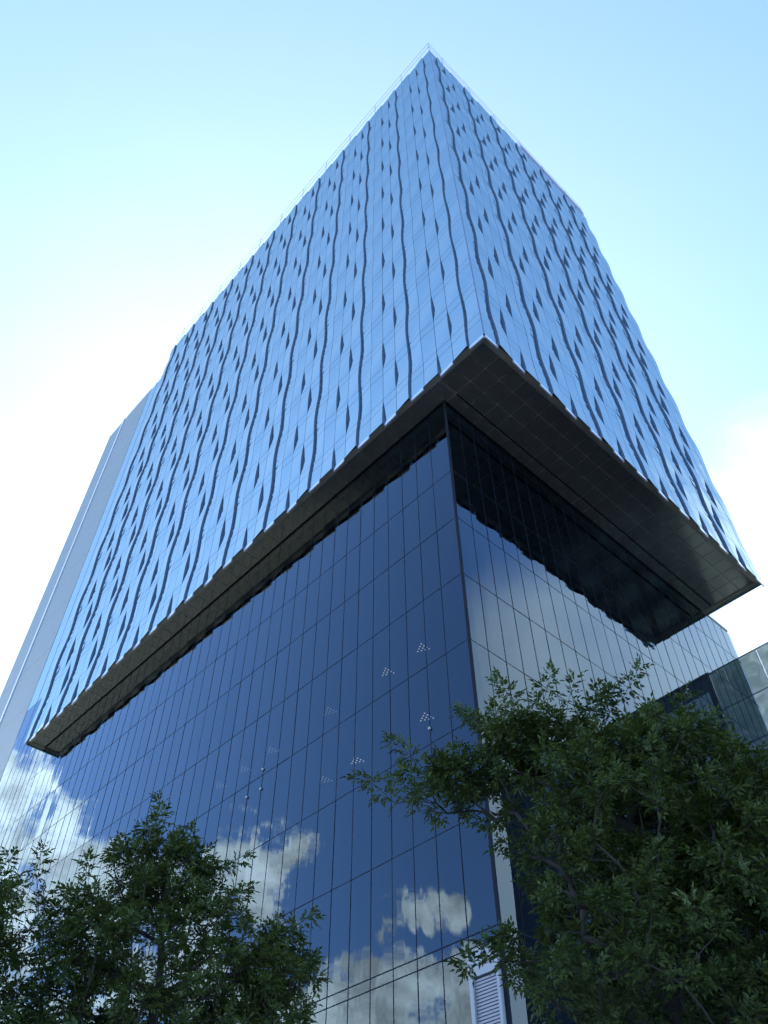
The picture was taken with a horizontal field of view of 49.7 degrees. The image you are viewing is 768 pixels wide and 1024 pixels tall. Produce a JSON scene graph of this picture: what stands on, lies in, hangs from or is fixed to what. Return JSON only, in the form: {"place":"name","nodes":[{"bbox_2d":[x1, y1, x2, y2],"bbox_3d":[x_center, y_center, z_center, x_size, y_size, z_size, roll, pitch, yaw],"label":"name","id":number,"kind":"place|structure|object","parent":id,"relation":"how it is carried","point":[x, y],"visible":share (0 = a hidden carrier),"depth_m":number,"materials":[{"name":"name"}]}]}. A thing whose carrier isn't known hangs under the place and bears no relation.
{"place":"outdoors","nodes":[
{"label":"outdoors","id":0,"kind":"place"},
{"bbox_2d":[0,839,89,1023],"bbox_3d":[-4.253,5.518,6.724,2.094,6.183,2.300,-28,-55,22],"label":"ash tree","id":1,"kind":"object","parent":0,"point":[9,893],"visible":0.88,"depth_m":8.38,"materials":[{"name":"green plant"}]},
{"bbox_2d":[0,790,333,1023],"bbox_3d":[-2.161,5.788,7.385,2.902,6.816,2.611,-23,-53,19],"label":"ash tree","id":2,"kind":"object","parent":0,"point":[258,983],"visible":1,"depth_m":8.45,"materials":[{"name":"green plant"}]},
{"bbox_2d":[0,0,767,695],"label":"sky","id":3,"kind":"structure","parent":0,"point":[148,147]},
{"bbox_2d":[339,652,767,1023],"bbox_3d":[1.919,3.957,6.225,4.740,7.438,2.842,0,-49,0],"label":"ash tree","id":4,"kind":"object","parent":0,"point":[692,921],"visible":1,"depth_m":6.94,"materials":[{"name":"green plant"}]},
{"bbox_2d":[739,642,767,725],"bbox_3d":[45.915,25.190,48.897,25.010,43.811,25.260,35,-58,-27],"label":"building","id":5,"kind":"structure","parent":0,"point":[754,670],"depth_m":63.87,"materials":[{"name":"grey glass"}]},
{"label":"ground","id":6,"kind":"structure","parent":0,"visible":0},
{"bbox_2d":[0,43,767,1023],"bbox_3d":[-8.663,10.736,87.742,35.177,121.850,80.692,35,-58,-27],"label":"office tower","id":7,"kind":"structure","parent":6,"relation":"on","point":[400,441],"depth_m":57.55,"materials":[{"name":"blue glass"}]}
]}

